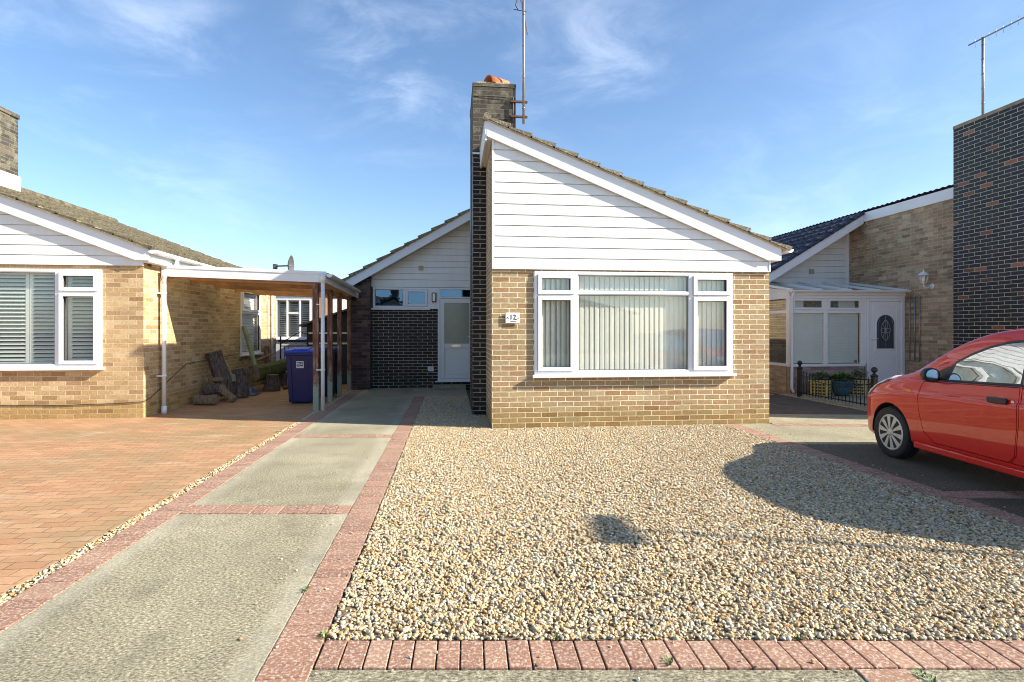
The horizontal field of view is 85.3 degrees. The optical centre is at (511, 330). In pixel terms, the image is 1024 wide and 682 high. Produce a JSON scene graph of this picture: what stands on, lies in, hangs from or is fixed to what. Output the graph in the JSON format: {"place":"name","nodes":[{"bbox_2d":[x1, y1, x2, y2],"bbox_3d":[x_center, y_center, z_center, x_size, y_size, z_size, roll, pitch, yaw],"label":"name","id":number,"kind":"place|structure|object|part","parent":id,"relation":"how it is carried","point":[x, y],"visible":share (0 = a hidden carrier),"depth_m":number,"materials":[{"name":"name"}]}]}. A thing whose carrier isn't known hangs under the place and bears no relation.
{"place":"outdoors","nodes":[
{"label":"outdoors","id":0,"kind":"place"},
{"bbox_2d":[0,381,348,595],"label":"forecourt","id":1,"kind":"structure","parent":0,"point":[68,487],"depth_m":5.84,"materials":[{"name":"brick"}]},
{"bbox_2d":[0,106,275,419],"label":"bungalow","id":2,"kind":"object","parent":1,"relation":"on","point":[101,316],"visible":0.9,"depth_m":8.96,"materials":[{"name":"brick"}]},
{"bbox_2d":[0,268,103,370],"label":"window","id":3,"kind":"structure","parent":2,"relation":"in","point":[59,362],"depth_m":8.89,"materials":[{"name":"white plastic"}]},
{"bbox_2d":[240,292,263,356],"bbox_3d":[-6.494,-0.208,13.764,0.220,1.625,1.390,0,0,-6],"label":"window","id":4,"kind":"structure","parent":2,"relation":"in","point":[250,311],"depth_m":13.97,"materials":[{"name":"white plastic"}]},
{"bbox_2d":[193,394,219,404],"bbox_3d":[-5.780,1.299,10.519,0.434,0.191,0.180,0,0,0],"label":"log","id":5,"kind":"object","parent":1,"relation":"on","point":[205,399],"visible":1,"depth_m":10.45,"materials":[{"name":"brown wood"}]},
{"bbox_2d":[203,383,224,395],"bbox_3d":[-5.859,1.170,10.967,0.364,0.285,0.275,0,0,-6],"label":"log","id":6,"kind":"object","parent":1,"relation":"on","point":[212,389],"visible":0.73,"depth_m":10.85,"materials":[{"name":"brown wood"}]},
{"bbox_2d":[204,377,223,381],"bbox_3d":[-5.868,0.955,10.960,0.343,0.090,0.123,0,0,4],"label":"wood block","id":7,"kind":"object","parent":6,"relation":"on","point":[214,379],"depth_m":10.90,"materials":[{"name":"brown wood"}]},
{"bbox_2d":[205,350,234,396],"bbox_3d":[-5.915,0.863,11.303,0.558,0.957,0.304,0,0,-41],"label":"log","id":8,"kind":"object","parent":1,"relation":"on","point":[218,367],"visible":0.77,"depth_m":11.20,"materials":[{"name":"brown wood"}]},
{"bbox_2d":[230,373,235,381],"bbox_3d":[-5.794,0.965,11.476,0.153,0.184,0.125,0,0,24],"label":"wood block","id":9,"kind":"object","parent":8,"relation":"on","point":[233,377],"depth_m":11.46,"materials":[{"name":"wood"}]},
{"bbox_2d":[219,384,237,401],"bbox_3d":[-5.588,1.217,10.885,0.455,0.365,0.151,0,0,18],"label":"log","id":10,"kind":"object","parent":1,"relation":"on","point":[225,392],"visible":0.98,"depth_m":10.83,"materials":[{"name":"brown wood"}]},
{"bbox_2d":[231,369,248,397],"bbox_3d":[-5.717,1.112,11.678,0.341,0.625,0.400,0,0,-6],"label":"log","id":11,"kind":"object","parent":1,"relation":"on","point":[241,384],"visible":0.8,"depth_m":11.59,"materials":[{"name":"brown wood"}]},
{"bbox_2d":[249,386,259,395],"bbox_3d":[-5.765,1.292,12.160,0.414,0.195,0.456,0,0,-6],"label":"plastic sack","id":12,"kind":"object","parent":1,"relation":"on","point":[252,391],"visible":0.44,"depth_m":12.10,"materials":[{"name":"blue plastic"}]},
{"bbox_2d":[161,265,360,410],"bbox_3d":[-4.822,0.150,11.864,2.866,2.560,4.568,0,0,-6],"label":"carport","id":13,"kind":"object","parent":1,"relation":"on","point":[317,285],"visible":0.82,"depth_m":9.81,"materials":[{"name":"grey"}]},
{"bbox_2d":[273,255,293,269],"bbox_3d":[-6.396,-1.730,15.500,0.491,0.760,0.551,0,0,-6],"label":"satellite dish","id":14,"kind":"object","parent":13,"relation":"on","point":[290,265],"visible":0.83,"depth_m":15.53,"materials":[{"name":"grey metal"}]},
{"bbox_2d":[264,346,268,380],"bbox_3d":[-6.473,0.900,14.677,0.100,1.000,0.080,0,0,-6],"label":"timber post","id":15,"kind":"object","parent":1,"relation":"on","point":[266,352],"visible":0.42,"depth_m":14.64,"materials":[{"name":"brown wood"}]},
{"bbox_2d":[263,374,280,391],"bbox_3d":[-5.614,1.210,12.982,0.400,0.380,0.335,0,0,-6],"label":"log","id":16,"kind":"object","parent":1,"relation":"on","point":[272,383],"visible":1,"depth_m":12.85,"materials":[{"name":"brown wood"}]},
{"bbox_2d":[279,371,286,385],"bbox_3d":[-5.917,1.220,14.226,0.339,0.427,0.358,0,0,-6],"label":"log","id":17,"kind":"object","parent":1,"relation":"on","point":[283,377],"visible":0.51,"depth_m":14.09,"materials":[{"name":"brown wood"}]},
{"bbox_2d":[247,359,286,382],"bbox_3d":[-5.879,0.951,13.494,0.331,0.459,1.925,0,0,-2],"label":"log","id":18,"kind":"object","parent":17,"relation":"on","point":[257,373],"visible":0.79,"depth_m":12.90,"materials":[{"name":"green wood"}]},
{"bbox_2d":[242,326,256,365],"bbox_3d":[-6.069,0.492,12.945,0.673,1.234,0.128,0,0,33],"label":"pole","id":19,"kind":"object","parent":18,"relation":"on","point":[249,344],"visible":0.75,"depth_m":12.95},
{"bbox_2d":[250,353,272,363],"bbox_3d":[-6.036,0.660,13.427,0.066,0.206,1.212,0,0,-2],"label":"branch","id":20,"kind":"object","parent":19,"relation":"on","point":[263,357],"visible":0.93,"depth_m":13.45,"materials":[{"name":"brown wood"}]},
{"bbox_2d":[280,331,306,358],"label":"iron gate","id":21,"kind":"structure","parent":1,"relation":"on","point":[284,346],"depth_m":15.99,"materials":[{"name":"black metal"}]},
{"bbox_2d":[284,347,320,401],"bbox_3d":[-4.107,0.858,10.951,0.582,1.084,0.750,0,0,-10],"label":"wheelie bin","id":22,"kind":"object","parent":1,"relation":"on","point":[299,363],"visible":0.95,"depth_m":10.65,"materials":[{"name":"blue plastic"}]},
{"bbox_2d":[319,345,336,395],"bbox_3d":[-4.040,0.858,11.994,0.582,1.084,0.750,0,0,-9],"label":"wheelie bin","id":23,"kind":"object","parent":1,"relation":"on","point":[334,369],"visible":0.22,"depth_m":11.73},
{"bbox_2d":[0,390,353,604],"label":"gravel","id":24,"kind":"structure","parent":0,"point":[23,587],"depth_m":3.99,"materials":[{"name":"beige gravel"}]},
{"bbox_2d":[0,388,467,681],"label":"driveway","id":25,"kind":"structure","parent":0,"point":[175,598],"depth_m":3.11,"materials":[{"name":"concrete"}]},
{"bbox_2d":[239,397,423,648],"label":"stray gravel","id":26,"kind":"structure","parent":25,"relation":"on","point":[321,635],"depth_m":3.74,"materials":[{"name":"beige gravel"}]},
{"bbox_2d":[0,390,1023,681],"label":"block edging","id":27,"kind":"object","parent":25,"relation":"on","point":[296,656],"visible":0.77,"depth_m":2.48,"materials":[{"name":"red brick"}]},
{"bbox_2d":[274,422,942,681],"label":"moss","id":28,"kind":"object","parent":27,"relation":"on","point":[324,632],"visible":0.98,"depth_m":2.38,"materials":[{"name":"green plant"}]},
{"bbox_2d":[314,639,1023,681],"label":"stray gravel","id":29,"kind":"structure","parent":27,"relation":"on","point":[741,649],"depth_m":2.34,"materials":[{"name":"beige gravel"}]},
{"bbox_2d":[746,428,1014,514],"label":"stray gravel","id":30,"kind":"structure","parent":27,"relation":"on","point":[880,469],"depth_m":5.65,"materials":[{"name":"beige gravel"}]},
{"bbox_2d":[299,309,346,383],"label":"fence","id":31,"kind":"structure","parent":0,"point":[309,325],"depth_m":14.58,"materials":[{"name":"black wood"}]},
{"bbox_2d":[313,409,419,669],"bbox_3d":[-2.164,1.420,6.957,2.000,0.001,13.300,0,0,-6],"label":"joint bed","id":32,"kind":"object","parent":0,"point":[347,586],"depth_m":2.96,"materials":[{"name":"grey concrete"}]},
{"bbox_2d":[0,0,1023,278],"label":"sky","id":33,"kind":"structure","parent":0,"point":[331,136],"materials":[{"name":"blue"}]},
{"bbox_2d":[307,670,1023,681],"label":"pavement","id":34,"kind":"structure","parent":0,"point":[633,675],"depth_m":2.26,"materials":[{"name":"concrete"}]},
{"bbox_2d":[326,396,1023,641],"bbox_3d":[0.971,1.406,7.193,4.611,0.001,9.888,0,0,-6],"label":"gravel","id":35,"kind":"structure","parent":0,"point":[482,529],"depth_m":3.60,"materials":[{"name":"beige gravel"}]},
{"bbox_2d":[364,389,1023,669],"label":"ground","id":36,"kind":"structure","parent":0,"point":[468,391],"depth_m":2.62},
{"bbox_2d":[276,293,381,371],"bbox_3d":[-8.837,-0.150,21.164,11.400,3.100,6.410,0,0,-6],"label":"rendered bungalow","id":37,"kind":"object","parent":36,"relation":"on","point":[292,313],"visible":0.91,"depth_m":18.39,"materials":[{"name":"white paint"}]},
{"bbox_2d":[276,299,310,339],"bbox_3d":[-7.204,-0.378,18.355,1.180,1.345,0.232,0,0,-6],"label":"window","id":38,"kind":"structure","parent":37,"relation":"in","point":[298,311],"depth_m":18.37,"materials":[{"name":"white plastic"}]},
{"bbox_2d":[342,75,793,428],"bbox_3d":[-0.329,-1.428,13.959,7.882,5.756,12.175,0,0,-6],"label":"bungalow","id":39,"kind":"object","parent":36,"relation":"on","point":[634,302],"visible":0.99,"depth_m":8.24,"materials":[{"name":"brick"}]},
{"bbox_2d":[371,287,429,309],"bbox_3d":[-2.704,-0.786,13.567,1.415,0.552,0.140,0,0,-6],"label":"window","id":40,"kind":"structure","parent":39,"relation":"in","point":[406,306],"depth_m":13.55,"materials":[{"name":"white plastic"}]},
{"bbox_2d":[440,299,469,378],"bbox_3d":[-1.357,0.190,13.714,0.825,1.970,0.100,0,0,-6],"label":"door","id":41,"kind":"structure","parent":39,"relation":"in","point":[454,313],"depth_m":13.72,"materials":[{"name":"white plastic"}]},
{"bbox_2d":[505,313,519,322],"bbox_3d":[0.007,-0.185,7.973,0.207,0.150,0.039,0,0,-6],"label":"house number plate","id":42,"kind":"object","parent":39,"relation":"attached to","point":[512,317],"visible":1,"depth_m":7.96,"materials":[{"name":"white plastic"}]},
{"bbox_2d":[511,0,527,123],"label":"television aerial","id":43,"kind":"object","parent":39,"relation":"attached to","point":[523,101],"visible":1,"depth_m":9.28,"materials":[{"name":"grey metal"}]},
{"bbox_2d":[532,271,736,377],"bbox_3d":[1.813,-0.094,8.194,3.066,1.537,0.190,0,0,-6],"label":"window","id":44,"kind":"structure","parent":39,"relation":"in","point":[620,324],"depth_m":8.24,"materials":[{"name":"white plastic"}]},
{"bbox_2d":[769,98,1023,377],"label":"bungalow","id":45,"kind":"object","parent":36,"relation":"on","point":[960,240],"visible":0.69,"depth_m":11.62,"materials":[{"name":"brick"}]},
{"bbox_2d":[769,281,911,392],"bbox_3d":[7.465,0.091,13.371,2.870,2.717,2.026,0,0,-6],"label":"porch","id":46,"kind":"object","parent":45,"relation":"attached to","point":[880,310],"visible":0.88,"depth_m":12.59,"materials":[{"name":"white plastic"}]},
{"bbox_2d":[869,301,900,382],"bbox_3d":[8.476,0.294,12.629,0.790,1.932,0.101,0,0,-6],"label":"door","id":47,"kind":"structure","parent":46,"relation":"in","point":[884,316],"depth_m":12.63,"materials":[{"name":"white plastic"}]},
{"bbox_2d":[909,295,920,361],"bbox_3d":[8.988,-0.060,12.411,0.048,1.480,0.301,0,0,-6],"label":"metal trellis","id":48,"kind":"object","parent":45,"relation":"attached to","point":[914,300],"visible":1,"depth_m":12.40,"materials":[{"name":"black metal"}]},
{"bbox_2d":[918,269,934,288],"bbox_3d":[8.924,-1.114,12.013,0.298,0.432,0.222,0,0,-6],"label":"wall lantern","id":49,"kind":"object","parent":45,"relation":"attached to","point":[924,274],"depth_m":11.98,"materials":[{"name":"white plastic"}]},
{"bbox_2d":[968,15,1023,114],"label":"television aerial","id":50,"kind":"object","parent":45,"relation":"on","point":[983,73],"visible":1,"depth_m":10.64,"materials":[{"name":"silver metal"}]},
{"bbox_2d":[739,414,877,444],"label":"driveway","id":51,"kind":"structure","parent":0,"point":[833,435],"depth_m":7.90,"materials":[{"name":"concrete"}]},
{"bbox_2d":[769,390,865,409],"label":"forecourt","id":52,"kind":"structure","parent":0,"point":[770,391],"depth_m":12.62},
{"bbox_2d":[769,392,866,414],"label":"side path","id":53,"kind":"structure","parent":0,"point":[780,404],"depth_m":10.19,"materials":[{"name":"grey concrete"}]},
{"bbox_2d":[780,394,866,410],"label":"gravel","id":54,"kind":"structure","parent":0,"point":[824,402],"depth_m":10.86,"materials":[{"name":"beige gravel"}]},
{"bbox_2d":[784,393,866,409],"bbox_3d":[7.544,1.413,11.205,2.700,0.050,2.650,0,0,-6],"label":"porch bed","id":55,"kind":"object","parent":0,"point":[840,402],"visible":0.14,"depth_m":11.25,"materials":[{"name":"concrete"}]},
{"bbox_2d":[808,369,833,396],"bbox_3d":[6.611,1.097,11.905,0.476,0.582,0.451,0,0,-44],"label":"square planter","id":56,"kind":"object","parent":55,"relation":"on","point":[822,374],"visible":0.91,"depth_m":11.79,"materials":[{"name":"wood"}]},
{"bbox_2d":[797,361,877,405],"bbox_3d":[6.244,1.016,10.808,0.124,0.768,2.222,0,0,-6],"label":"iron railing","id":57,"kind":"object","parent":55,"relation":"on","point":[801,376],"visible":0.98,"depth_m":10.95,"materials":[{"name":"black metal"}]},
{"bbox_2d":[829,371,854,395],"bbox_3d":[7.043,1.127,11.880,0.572,0.523,0.560,0,0,28],"label":"round pot","id":58,"kind":"object","parent":55,"relation":"on","point":[841,376],"visible":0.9,"depth_m":11.75,"materials":[{"name":"ceramic"}]},
{"bbox_2d":[847,366,870,396],"bbox_3d":[7.469,1.067,11.959,0.410,0.643,0.395,0,0,-41],"label":"square planter","id":59,"kind":"object","parent":55,"relation":"on","point":[859,374],"visible":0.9,"depth_m":11.85,"materials":[{"name":"wood"}]},
{"bbox_2d":[803,445,1023,516],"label":"driveway","id":60,"kind":"structure","parent":0,"point":[938,471],"depth_m":5.50,"materials":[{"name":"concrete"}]},
{"bbox_2d":[867,328,1023,478],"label":"parked car","id":61,"kind":"object","parent":60,"relation":"on","point":[964,402],"visible":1,"depth_m":5.21,"materials":[{"name":"red paint"}]},
{"bbox_3d":[4.296,0.793,5.170,0.262,0.631,1.126,0,0,0],"label":"door","id":62,"kind":"part","parent":61,"relation":"part of","materials":[{"name":"red paint"}]},
{"bbox_3d":[4.300,0.780,4.267,0.265,0.656,0.788,0,0,0],"label":"door","id":63,"kind":"part","parent":61,"relation":"part of","materials":[{"name":"red paint"}]}
]}

